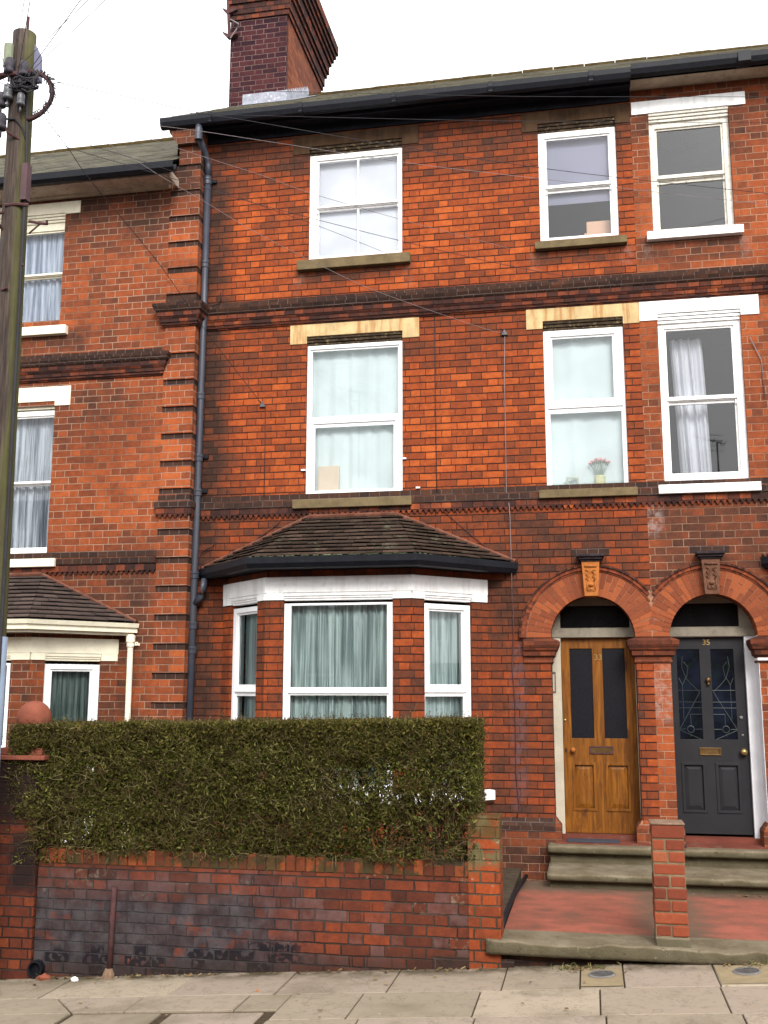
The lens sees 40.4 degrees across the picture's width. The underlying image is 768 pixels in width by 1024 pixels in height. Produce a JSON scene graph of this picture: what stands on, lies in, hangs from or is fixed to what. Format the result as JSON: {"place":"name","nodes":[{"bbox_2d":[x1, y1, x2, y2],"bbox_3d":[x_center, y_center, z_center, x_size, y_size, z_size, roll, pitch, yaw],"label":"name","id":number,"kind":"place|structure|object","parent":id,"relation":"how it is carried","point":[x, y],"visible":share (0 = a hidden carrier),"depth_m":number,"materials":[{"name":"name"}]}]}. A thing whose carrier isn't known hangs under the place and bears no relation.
{"place":"outdoors","nodes":[
{"label":"outdoors","id":0,"kind":"place"},
{"bbox_2d":[0,962,767,1023],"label":"pavement","id":1,"kind":"structure","parent":0,"point":[665,993],"depth_m":7.04,"materials":[{"name":"grey concrete"}]},
{"bbox_2d":[0,16,56,756],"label":"telegraph pole","id":2,"kind":"object","parent":1,"relation":"on","point":[18,101],"visible":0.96,"depth_m":8.74,"materials":[{"name":"brown wood"}]},
{"bbox_2d":[15,0,30,86],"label":"telephone wire","id":3,"kind":"object","parent":2,"relation":"attached to","point":[23,41],"visible":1,"depth_m":8.12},
{"bbox_2d":[17,0,80,86],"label":"telephone wire","id":4,"kind":"object","parent":2,"relation":"attached to","point":[48,43],"visible":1,"depth_m":8.18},
{"bbox_2d":[18,0,87,66],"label":"telephone wire","id":5,"kind":"object","parent":2,"relation":"attached to","point":[55,31],"visible":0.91,"depth_m":7.43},
{"bbox_2d":[33,0,104,69],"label":"telephone wire","id":6,"kind":"object","parent":2,"relation":"attached to","point":[69,34],"visible":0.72,"depth_m":7.62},
{"bbox_2d":[45,118,258,399],"bbox_3d":[-2.243,-2.324,10.476,0.170,1.608,3.557,-4,-11,25],"label":"telephone wire","id":7,"kind":"object","parent":2,"relation":"hanging from","point":[151,254],"visible":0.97,"depth_m":10.44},
{"bbox_2d":[60,105,513,249],"bbox_3d":[-0.718,-3.190,10.355,5.007,0.162,0.208,6,-11,-31],"label":"telephone wire","id":8,"kind":"object","parent":2,"relation":"attached to","point":[278,181],"visible":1,"depth_m":10.25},
{"bbox_2d":[45,81,586,96],"bbox_3d":[2.336,-3.999,9.943,10.826,0.794,0.098,1,-10,-8],"label":"telephone wire","id":9,"kind":"object","parent":2,"relation":"attached to","point":[337,92],"visible":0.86,"depth_m":9.55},
{"bbox_2d":[31,135,755,304],"bbox_3d":[0.416,-2.702,10.072,7.290,0.697,0.173,3,-10,-17],"label":"telephone wire","id":10,"kind":"object","parent":2,"relation":"attached to","point":[379,235],"visible":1,"depth_m":9.98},
{"bbox_2d":[31,112,767,204],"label":"telephone wire","id":11,"kind":"object","parent":2,"relation":"attached to","point":[397,161],"visible":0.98,"depth_m":9.86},
{"bbox_2d":[61,107,767,122],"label":"telephone wire","id":12,"kind":"object","parent":2,"relation":"attached to","point":[429,119],"visible":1,"depth_m":9.73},
{"bbox_2d":[36,973,50,980],"bbox_3d":[-2.672,3.649,8.173,0.102,0.069,0.082,6,-11,-29],"label":"brick chunk","id":13,"kind":"object","parent":1,"relation":"on","point":[44,976],"visible":1,"depth_m":8.15,"materials":[{"name":"orange brick"}]},
{"bbox_2d":[71,977,78,981],"bbox_3d":[-2.399,3.619,8.076,0.067,0.036,0.050,-2,-10,11],"label":"white stone","id":14,"kind":"object","parent":1,"relation":"on","point":[73,979],"visible":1,"depth_m":8.06,"materials":[{"name":"stone"}]},
{"bbox_2d":[102,887,116,979],"bbox_3d":[-2.140,3.291,8.152,0.100,0.676,0.095,-2,-10,11],"label":"iron post","id":15,"kind":"object","parent":1,"relation":"on","point":[108,973],"visible":0.99,"depth_m":8.15,"materials":[{"name":"grey metal"}]},
{"bbox_2d":[0,893,762,1019],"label":"fallen leaves","id":16,"kind":"object","parent":1,"relation":"on","point":[449,968],"visible":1,"depth_m":7.64,"materials":[{"name":"brown plant"}]},
{"bbox_2d":[37,959,767,977],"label":"weeds","id":17,"kind":"object","parent":1,"relation":"on","point":[567,965],"visible":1,"depth_m":7.41,"materials":[{"name":"green plant"}]},
{"bbox_2d":[581,968,622,985],"bbox_3d":[1.496,3.191,7.163,0.278,0.026,0.460,-2,-10,11],"label":"stopcock cover","id":18,"kind":"object","parent":1,"relation":"on","point":[604,977],"visible":1,"depth_m":7.14,"materials":[{"name":"yellow concrete"}]},
{"bbox_2d":[714,965,767,983],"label":"stopcock cover","id":19,"kind":"object","parent":1,"relation":"on","point":[734,974],"visible":1,"depth_m":6.99,"materials":[{"name":"yellow concrete"}]},
{"bbox_2d":[0,0,767,154],"label":"sky","id":20,"kind":"structure","parent":0,"point":[181,44],"materials":[{"name":"white"}]},
{"bbox_2d":[57,965,746,1023],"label":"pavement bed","id":21,"kind":"object","parent":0,"point":[264,1017],"depth_m":6.94,"materials":[{"name":"grey concrete"}]},
{"bbox_2d":[502,955,657,966],"bbox_3d":[2.498,3.352,7.426,3.300,0.311,0.215,-2,-10,11],"label":"brick base","id":22,"kind":"object","parent":21,"relation":"on","point":[528,961],"depth_m":7.58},
{"bbox_2d":[486,929,767,964],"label":"stone ledge","id":23,"kind":"object","parent":22,"relation":"on","point":[621,947],"visible":0.98,"depth_m":7.47,"materials":[{"name":"beige stone"}]},
{"bbox_2d":[504,874,527,925],"bbox_3d":[1.120,3.328,8.982,0.062,0.050,2.202,-2,-10,12],"label":"black edging pipe","id":24,"kind":"object","parent":23,"relation":"on","point":[514,894],"visible":0.83,"depth_m":8.95,"materials":[{"name":"paint"}]},
{"bbox_2d":[648,819,690,947],"bbox_3d":[2.081,2.701,7.602,0.251,0.862,0.250,-2,-10,11],"label":"brick post","id":25,"kind":"object","parent":23,"relation":"on","point":[670,911],"visible":1,"depth_m":7.50,"materials":[{"name":"brick"}]},
{"bbox_2d":[503,868,521,927],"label":"garden soil","id":26,"kind":"structure","parent":0,"point":[512,877],"depth_m":9.78,"materials":[{"name":"brown soil"}]},
{"bbox_2d":[504,881,767,940],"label":"path","id":27,"kind":"structure","parent":0,"point":[540,906],"depth_m":8.60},
{"bbox_2d":[547,832,652,890],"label":"door steps","id":28,"kind":"structure","parent":27,"relation":"on","point":[625,863],"depth_m":10.12,"materials":[{"name":"stone"}]},
{"bbox_2d":[567,838,619,843],"bbox_3d":[2.101,3.300,10.467,0.520,0.016,0.200,-2,-10,11],"label":"doormat","id":29,"kind":"object","parent":28,"relation":"on","point":[589,840],"visible":1,"depth_m":10.43,"materials":[{"name":"fabric"}]},
{"bbox_2d":[684,835,767,894],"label":"door steps","id":30,"kind":"structure","parent":27,"relation":"on","point":[728,864],"depth_m":9.95,"materials":[{"name":"stone"}]},
{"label":"ground","id":31,"kind":"structure","parent":0,"visible":0},
{"bbox_2d":[0,701,58,979],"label":"gate pier","id":32,"kind":"structure","parent":31,"relation":"on","point":[18,891],"depth_m":8.41,"materials":[{"name":"brick"}]},
{"bbox_2d":[0,137,178,846],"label":"terraced house","id":33,"kind":"structure","parent":31,"relation":"on","point":[95,358],"depth_m":12.03,"materials":[{"name":"red brick"}]},
{"bbox_2d":[1,665,6,744],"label":"net curtain","id":34,"kind":"object","parent":33,"relation":"hanging from","point":[4,704],"visible":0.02,"depth_m":11.16,"materials":[{"name":"white fabric"}]},
{"bbox_2d":[11,418,53,547],"bbox_3d":[-4.343,-0.340,12.353,1.045,1.560,0.072,-2,-10,11],"label":"lace curtain","id":35,"kind":"object","parent":33,"relation":"hanging from","point":[33,462],"visible":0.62,"depth_m":12.32,"materials":[{"name":"white fabric"}]},
{"bbox_2d":[0,222,64,281],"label":"window","id":36,"kind":"structure","parent":33,"relation":"in","point":[55,228],"depth_m":12.68,"materials":[{"name":"beige paint"}]},
{"bbox_2d":[10,410,54,553],"bbox_3d":[-4.380,-0.305,12.261,1.105,1.760,0.100,-2,-10,11],"label":"window","id":37,"kind":"structure","parent":33,"relation":"in","point":[34,414],"depth_m":12.21,"materials":[{"name":"white paint"}]},
{"bbox_2d":[22,233,64,321],"bbox_3d":[-4.345,-2.857,12.765,1.045,1.220,0.057,-2,-10,11],"label":"net curtain","id":38,"kind":"object","parent":33,"relation":"hanging from","point":[42,298],"visible":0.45,"depth_m":12.73,"materials":[{"name":"white fabric"}]},
{"bbox_2d":[45,663,91,836],"bbox_3d":[-3.469,2.564,11.235,0.580,1.850,0.070,6,-12,-32],"label":"net curtain","id":39,"kind":"object","parent":33,"relation":"hanging from","point":[69,693],"visible":0.31,"depth_m":11.36,"materials":[{"name":"white fabric"}]},
{"bbox_2d":[33,812,513,976],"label":"garden wall","id":40,"kind":"structure","parent":31,"relation":"on","point":[175,915],"depth_m":8.00,"materials":[{"name":"brick"}]},
{"bbox_2d":[27,959,44,977],"bbox_3d":[-2.748,3.608,8.238,0.124,0.124,0.060,-2,-10,11],"label":"drain outlet","id":41,"kind":"object","parent":40,"relation":"attached to","point":[35,968],"visible":0.99,"depth_m":8.23,"materials":[{"name":"black paint"}]},
{"bbox_2d":[0,701,492,876],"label":"hedge","id":42,"kind":"object","parent":40,"relation":"on","point":[177,775],"visible":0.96,"depth_m":8.18,"materials":[{"name":"green plant"}]},
{"bbox_2d":[145,0,659,880],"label":"terraced house","id":43,"kind":"structure","parent":31,"relation":"on","point":[577,662],"depth_m":11.55,"materials":[{"name":"red brick"}]},
{"bbox_2d":[37,129,384,252],"bbox_3d":[-1.557,-3.159,10.528,4.203,0.255,0.223,9,-13,-43],"label":"telephone wire","id":44,"kind":"object","parent":43,"relation":"attached to","point":[201,182],"visible":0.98,"depth_m":10.36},
{"bbox_2d":[222,0,238,39],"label":"aerial mast","id":45,"kind":"object","parent":43,"relation":"attached to","point":[228,11],"visible":1,"depth_m":15.11,"materials":[{"name":"metal"}]},
{"bbox_2d":[244,614,256,718],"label":"net curtain","id":46,"kind":"object","parent":43,"relation":"hanging from","point":[250,659],"visible":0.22,"depth_m":11.29,"materials":[{"name":"white fabric"}]},
{"bbox_2d":[264,406,265,488],"bbox_3d":[-1.353,-0.691,11.821,0.013,1.059,0.009,-2,-10,11],"label":"cable","id":47,"kind":"object","parent":43,"relation":"attached to","point":[264,453],"visible":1,"depth_m":11.81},
{"bbox_2d":[53,119,502,332],"bbox_3d":[-0.812,-2.661,10.314,4.984,0.962,0.201,6,-12,-33],"label":"telephone wire","id":48,"kind":"object","parent":43,"relation":"attached to","point":[267,238],"visible":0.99,"depth_m":10.20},
{"bbox_2d":[318,466,339,490],"bbox_3d":[-0.621,-0.328,11.746,0.240,0.380,0.040,-2,-10,11],"label":"cardboard box","id":49,"kind":"object","parent":43,"relation":"in","point":[328,477],"visible":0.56,"depth_m":11.74,"materials":[{"name":"beige cardboard"}]},
{"bbox_2d":[290,605,386,784],"bbox_3d":[-0.445,1.859,10.684,1.100,1.850,0.075,-2,-10,11],"label":"net curtain","id":50,"kind":"object","parent":43,"relation":"hanging from","point":[338,645],"visible":0.5,"depth_m":10.75,"materials":[{"name":"white fabric"}]},
{"bbox_2d":[306,341,402,493],"bbox_3d":[-0.323,-1.029,11.772,1.110,1.790,0.100,-2,-10,11],"label":"window","id":51,"kind":"structure","parent":43,"relation":"in","point":[396,419],"depth_m":11.74,"materials":[{"name":"white plastic"}]},
{"bbox_2d":[312,348,397,490],"bbox_3d":[-0.304,-1.002,11.839,1.080,1.880,0.032,-2,-10,11],"label":"net curtain","id":52,"kind":"object","parent":43,"relation":"hanging from","point":[355,382],"visible":0.73,"depth_m":11.86,"materials":[{"name":"white fabric"}]},
{"bbox_2d":[309,148,401,258],"bbox_3d":[-0.320,-3.584,12.210,1.110,1.305,0.100,-2,-10,11],"label":"window","id":53,"kind":"structure","parent":43,"relation":"in","point":[315,161],"depth_m":12.22,"materials":[{"name":"white paint"}]},
{"bbox_2d":[319,158,397,256],"bbox_3d":[-0.310,-3.582,12.266,1.050,1.270,0.004,-2,-10,11],"label":"blind","id":54,"kind":"object","parent":43,"relation":"attached to","point":[377,180],"visible":0.64,"depth_m":12.26,"materials":[{"name":"white fabric"}]},
{"bbox_2d":[434,317,436,491],"bbox_3d":[0.572,-1.203,11.534,0.019,2.002,0.009,-2,-10,11],"label":"cable","id":55,"kind":"object","parent":43,"relation":"attached to","point":[435,407],"visible":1,"depth_m":11.52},
{"bbox_2d":[425,603,460,781],"bbox_3d":[0.579,1.874,10.767,0.590,1.850,0.073,6,-12,-33],"label":"net curtain","id":56,"kind":"object","parent":43,"relation":"hanging from","point":[443,648],"visible":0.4,"depth_m":10.85,"materials":[{"name":"white fabric"}]},
{"bbox_2d":[444,511,486,547],"bbox_3d":[0.932,0.233,11.212,0.676,0.607,0.008,-2,-10,11],"label":"cable","id":57,"kind":"object","parent":43,"relation":"attached to","point":[465,529],"visible":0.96,"depth_m":11.23,"materials":[{"name":"metal"}]},
{"bbox_2d":[504,335,506,492],"bbox_3d":[1.329,-1.033,11.354,0.034,1.895,0.009,-2,-10,11],"label":"cable","id":58,"kind":"object","parent":43,"relation":"attached to","point":[504,400],"visible":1,"depth_m":11.39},
{"bbox_2d":[509,506,512,602],"bbox_3d":[1.342,0.429,11.053,0.022,1.075,0.008,-2,-10,11],"label":"cable","id":59,"kind":"object","parent":43,"relation":"attached to","point":[510,546],"visible":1,"depth_m":11.07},
{"bbox_2d":[512,606,519,817],"bbox_3d":[1.361,2.058,10.814,0.056,2.168,0.012,-2,-10,11],"label":"cable","id":60,"kind":"object","parent":43,"relation":"attached to","point":[515,712],"visible":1,"depth_m":10.81,"materials":[{"name":"metal"}]},
{"bbox_2d":[566,477,578,484],"bbox_3d":[2.027,-0.313,11.212,0.130,0.125,0.012,-2,-10,11],"label":"photo frame","id":61,"kind":"object","parent":43,"relation":"on","point":[567,478],"visible":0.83,"depth_m":11.21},
{"bbox_2d":[546,137,609,205],"bbox_3d":[2.193,-3.884,11.824,0.798,0.820,0.004,-2,-10,11],"label":"roller blind","id":62,"kind":"object","parent":43,"relation":"attached to","point":[588,156],"visible":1,"depth_m":11.82,"materials":[{"name":"white fabric"}]},
{"bbox_2d":[538,127,618,240],"bbox_3d":[2.182,-3.666,11.731,0.858,1.300,0.100,-2,-10,11],"label":"window","id":63,"kind":"structure","parent":43,"relation":"in","point":[544,190],"depth_m":11.72,"materials":[{"name":"white paint"}]},
{"bbox_2d":[543,327,628,484],"bbox_3d":[2.179,-1.118,11.294,0.858,1.770,0.100,-2,-10,11],"label":"window","id":64,"kind":"structure","parent":43,"relation":"in","point":[618,403],"depth_m":11.29,"materials":[{"name":"white plastic"}]},
{"bbox_2d":[550,337,623,484],"bbox_3d":[2.193,-1.082,11.359,0.818,1.880,0.025,-2,-10,10],"label":"net curtain","id":65,"kind":"object","parent":43,"relation":"hanging from","point":[582,368],"visible":0.71,"depth_m":11.36,"materials":[{"name":"white fabric"}]},
{"bbox_2d":[584,220,610,234],"bbox_3d":[2.428,-3.062,11.848,0.300,0.450,0.160,-2,-10,11],"label":"pale box","id":66,"kind":"object","parent":43,"relation":"in","point":[597,227],"visible":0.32,"depth_m":11.79,"materials":[{"name":"beige cardboard"}]},
{"bbox_2d":[588,458,610,483],"bbox_3d":[2.318,-0.411,11.202,0.237,0.345,0.117,-2,-10,11],"label":"flower vase","id":67,"kind":"object","parent":43,"relation":"on","point":[599,478],"visible":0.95,"depth_m":11.18,"materials":[{"name":"pink ceramic"}]},
{"bbox_2d":[561,638,639,833],"bbox_3d":[2.252,2.319,10.874,0.755,1.993,0.122,-2,-10,11],"label":"door","id":68,"kind":"structure","parent":43,"relation":"in","point":[601,772],"depth_m":10.88,"materials":[{"name":"brown wood"}]},
{"bbox_2d":[615,44,767,846],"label":"terraced house","id":69,"kind":"structure","parent":31,"relation":"on","point":[708,546],"depth_m":11.01,"materials":[{"name":"red brick"}]},
{"bbox_2d":[56,82,767,193],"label":"telephone wire","id":70,"kind":"object","parent":69,"relation":"attached to","point":[404,147],"visible":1,"depth_m":9.68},
{"bbox_2d":[669,338,711,472],"bbox_3d":[3.326,-1.077,11.289,0.387,1.650,0.097,-2,-10,11],"label":"window curtain","id":71,"kind":"object","parent":69,"relation":"hanging from","point":[687,366],"depth_m":11.30,"materials":[{"name":"white fabric"}]},
{"bbox_2d":[649,117,733,230],"bbox_3d":[3.385,-3.703,11.526,0.855,1.295,0.100,-2,-10,11],"label":"window","id":72,"kind":"structure","parent":69,"relation":"in","point":[724,174],"depth_m":11.51,"materials":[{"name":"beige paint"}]},
{"bbox_2d":[658,320,748,480],"bbox_3d":[3.382,-1.157,11.089,0.855,1.770,0.100,-2,-10,11],"label":"window","id":73,"kind":"structure","parent":69,"relation":"in","point":[738,398],"depth_m":11.05,"materials":[{"name":"white paint"}]},
{"bbox_2d":[671,637,753,834],"bbox_3d":[3.331,2.261,10.666,0.755,1.998,0.131,-2,-10,11],"label":"door","id":74,"kind":"structure","parent":69,"relation":"in","point":[712,761],"depth_m":10.67,"materials":[{"name":"grey paint"}]},
{"bbox_2d":[750,337,764,395],"bbox_3d":[3.911,-1.515,10.917,0.120,0.662,0.009,-2,-10,11],"label":"cable","id":75,"kind":"object","parent":69,"relation":"attached to","point":[761,365],"visible":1,"depth_m":10.90,"materials":[{"name":"grey plastic"}]}
]}

